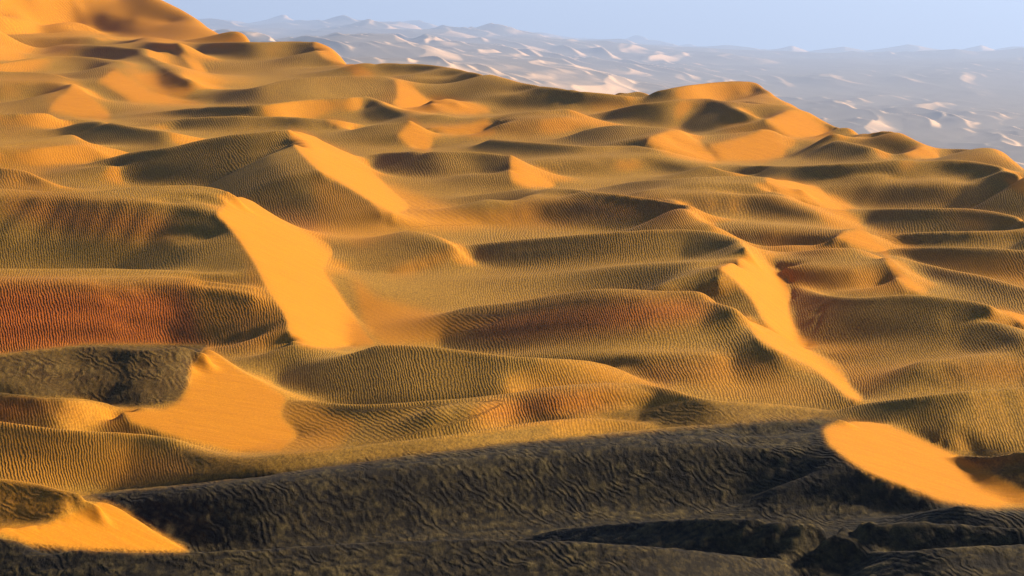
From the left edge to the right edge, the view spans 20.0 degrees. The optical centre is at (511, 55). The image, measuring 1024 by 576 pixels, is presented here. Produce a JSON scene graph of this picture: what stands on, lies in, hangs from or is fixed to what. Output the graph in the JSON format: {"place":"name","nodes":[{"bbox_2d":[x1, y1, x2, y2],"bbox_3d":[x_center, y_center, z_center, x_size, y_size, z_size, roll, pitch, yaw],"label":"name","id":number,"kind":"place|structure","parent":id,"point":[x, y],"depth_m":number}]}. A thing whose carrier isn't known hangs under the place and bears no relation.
{"place":"outdoors","nodes":[
{"label":"outdoors","id":0,"kind":"place"},
{"bbox_2d":[0,168,105,191],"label":"sand dune","id":1,"kind":"structure","parent":0,"point":[16,179],"depth_m":955.44},
{"bbox_2d":[0,113,120,140],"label":"sand dune","id":2,"kind":"structure","parent":0,"point":[14,125],"depth_m":1187.92},
{"bbox_2d":[0,135,128,172],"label":"sand dune","id":3,"kind":"structure","parent":0,"point":[30,156],"depth_m":1034.89},
{"bbox_2d":[0,31,194,104],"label":"sand dune","id":4,"kind":"structure","parent":0,"point":[174,89],"depth_m":1613.68},
{"bbox_2d":[0,121,206,152],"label":"sand dune","id":5,"kind":"structure","parent":0,"point":[125,138],"depth_m":1121.54},
{"bbox_2d":[0,0,217,40],"bbox_3d":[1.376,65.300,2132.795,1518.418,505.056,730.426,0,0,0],"label":"sand dune","id":6,"kind":"structure","parent":0,"point":[147,18],"depth_m":1921.02},
{"bbox_2d":[0,479,238,553],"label":"sand dune","id":7,"kind":"structure","parent":0,"point":[43,519],"depth_m":432.08},
{"bbox_2d":[0,346,262,447],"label":"sand dune","id":8,"kind":"structure","parent":0,"point":[91,388],"depth_m":557.82},
{"bbox_2d":[103,70,162,104],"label":"sand dune","id":9,"kind":"structure","parent":0,"point":[134,95],"depth_m":1376.10},
{"bbox_2d":[122,405,207,444],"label":"sand dune","id":10,"kind":"structure","parent":0,"point":[171,420],"depth_m":534.84},
{"bbox_2d":[0,15,342,78],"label":"sand dune","id":11,"kind":"structure","parent":0,"point":[233,51],"depth_m":1628.36},
{"bbox_2d":[0,67,355,121],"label":"sand dune","id":12,"kind":"structure","parent":0,"point":[61,97],"depth_m":1358.24},
{"bbox_2d":[31,130,344,220],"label":"sand dune","id":13,"kind":"structure","parent":0,"point":[275,172],"depth_m":982.82},
{"bbox_2d":[106,39,278,85],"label":"sand dune","id":14,"kind":"structure","parent":0,"point":[179,56],"depth_m":1579.20},
{"bbox_2d":[0,185,391,353],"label":"sand dune","id":15,"kind":"structure","parent":0,"point":[191,267],"depth_m":717.29},
{"bbox_2d":[127,116,386,153],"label":"sand dune","id":16,"kind":"structure","parent":0,"point":[351,138],"depth_m":1176.96},
{"bbox_2d":[112,96,441,146],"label":"sand dune","id":17,"kind":"structure","parent":0,"point":[363,110],"depth_m":1228.12},
{"bbox_2d":[183,76,454,112],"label":"sand dune","id":18,"kind":"structure","parent":0,"point":[388,90],"depth_m":1342.81},
{"bbox_2d":[0,418,673,495],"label":"sand dune","id":19,"kind":"structure","parent":0,"point":[83,463],"depth_m":497.01},
{"bbox_2d":[314,42,375,74],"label":"sand dune","id":20,"kind":"structure","parent":0,"point":[330,54],"depth_m":1602.16},
{"bbox_2d":[394,90,505,115],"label":"sand dune","id":21,"kind":"structure","parent":0,"point":[458,103],"depth_m":1301.18},
{"bbox_2d":[293,131,611,195],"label":"sand dune","id":22,"kind":"structure","parent":0,"point":[414,173],"depth_m":973.91},
{"bbox_2d":[193,319,730,404],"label":"sand dune","id":23,"kind":"structure","parent":0,"point":[289,357],"depth_m":579.65},
{"bbox_2d":[401,109,531,140],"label":"sand dune","id":24,"kind":"structure","parent":0,"point":[489,128],"depth_m":1163.78},
{"bbox_2d":[0,521,1023,575],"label":"sand dune","id":25,"kind":"structure","parent":0,"point":[471,557],"depth_m":378.74},
{"bbox_2d":[207,383,831,455],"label":"sand dune","id":26,"kind":"structure","parent":0,"point":[261,423],"depth_m":539.29},
{"bbox_2d":[448,109,621,138],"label":"sand dune","id":27,"kind":"structure","parent":0,"point":[557,123],"depth_m":1164.79},
{"bbox_2d":[82,419,1023,549],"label":"sand dune","id":28,"kind":"structure","parent":0,"point":[777,471],"depth_m":468.55},
{"bbox_2d":[321,229,790,349],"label":"sand dune","id":29,"kind":"structure","parent":0,"point":[414,288],"depth_m":722.63},
{"bbox_2d":[352,121,764,184],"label":"sand dune","id":30,"kind":"structure","parent":0,"point":[613,165],"depth_m":1033.28},
{"bbox_2d":[344,63,791,114],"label":"sand dune","id":31,"kind":"structure","parent":0,"point":[501,95],"depth_m":1323.41},
{"bbox_2d":[286,171,853,249],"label":"sand dune","id":32,"kind":"structure","parent":0,"point":[339,198],"depth_m":852.84},
{"bbox_2d":[163,0,1023,50],"label":"sky","id":33,"kind":"structure","parent":0,"point":[808,25]},
{"bbox_2d":[197,15,1023,168],"bbox_3d":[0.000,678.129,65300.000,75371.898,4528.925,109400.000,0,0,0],"label":"hills","id":34,"kind":"structure","parent":0,"point":[970,98],"depth_m":29647.77},
{"bbox_2d":[521,125,786,165],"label":"sand dune","id":35,"kind":"structure","parent":0,"point":[728,149],"depth_m":1079.84},
{"bbox_2d":[515,518,860,574],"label":"sand dune","id":36,"kind":"structure","parent":0,"point":[755,538],"depth_m":406.39},
{"bbox_2d":[587,99,813,147],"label":"sand dune","id":37,"kind":"structure","parent":0,"point":[750,127],"depth_m":1180.98},
{"bbox_2d":[459,289,955,410],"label":"sand dune","id":38,"kind":"structure","parent":0,"point":[732,354],"depth_m":609.90},
{"bbox_2d":[583,176,884,234],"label":"sand dune","id":39,"kind":"structure","parent":0,"point":[767,200],"depth_m":870.68},
{"bbox_2d":[704,92,832,138],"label":"sand dune","id":40,"kind":"structure","parent":0,"point":[804,120],"depth_m":1173.73},
{"bbox_2d":[833,130,857,135],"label":"sand dune","id":41,"kind":"structure","parent":0,"point":[846,132],"depth_m":1125.37},
{"bbox_2d":[748,127,950,165],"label":"sand dune","id":42,"kind":"structure","parent":0,"point":[794,148],"depth_m":1064.94},
{"bbox_2d":[682,156,1023,217],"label":"sand dune","id":43,"kind":"structure","parent":0,"point":[924,184],"depth_m":928.12},
{"bbox_2d":[813,115,892,137],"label":"sand dune","id":44,"kind":"structure","parent":0,"point":[824,127],"depth_m":1153.71},
{"bbox_2d":[760,237,966,299],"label":"sand dune","id":45,"kind":"structure","parent":0,"point":[862,272],"depth_m":722.84},
{"bbox_2d":[742,269,1023,391],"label":"sand dune","id":46,"kind":"structure","parent":0,"point":[962,345],"depth_m":639.59},
{"bbox_2d":[784,504,1023,537],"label":"sand dune","id":47,"kind":"structure","parent":0,"point":[834,522],"depth_m":450.85},
{"bbox_2d":[825,387,1023,456],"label":"sand dune","id":48,"kind":"structure","parent":0,"point":[988,422],"depth_m":523.21},
{"bbox_2d":[836,236,1023,286],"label":"sand dune","id":49,"kind":"structure","parent":0,"point":[1006,265],"depth_m":758.43},
{"bbox_2d":[836,228,1023,250],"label":"sand dune","id":50,"kind":"structure","parent":0,"point":[1010,239],"depth_m":805.91},
{"bbox_2d":[838,207,1023,233],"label":"sand dune","id":51,"kind":"structure","parent":0,"point":[899,220],"depth_m":843.10},
{"bbox_2d":[847,544,1023,575],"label":"sand dune","id":52,"kind":"structure","parent":0,"point":[989,560],"depth_m":382.40},
{"bbox_2d":[883,255,1023,314],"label":"sand dune","id":53,"kind":"structure","parent":0,"point":[998,294],"depth_m":708.97},
{"bbox_2d":[901,440,1023,506],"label":"sand dune","id":54,"kind":"structure","parent":0,"point":[984,481],"depth_m":489.47},
{"bbox_2d":[939,148,1023,177],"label":"sand dune","id":55,"kind":"structure","parent":0,"point":[992,156],"depth_m":974.95}
]}

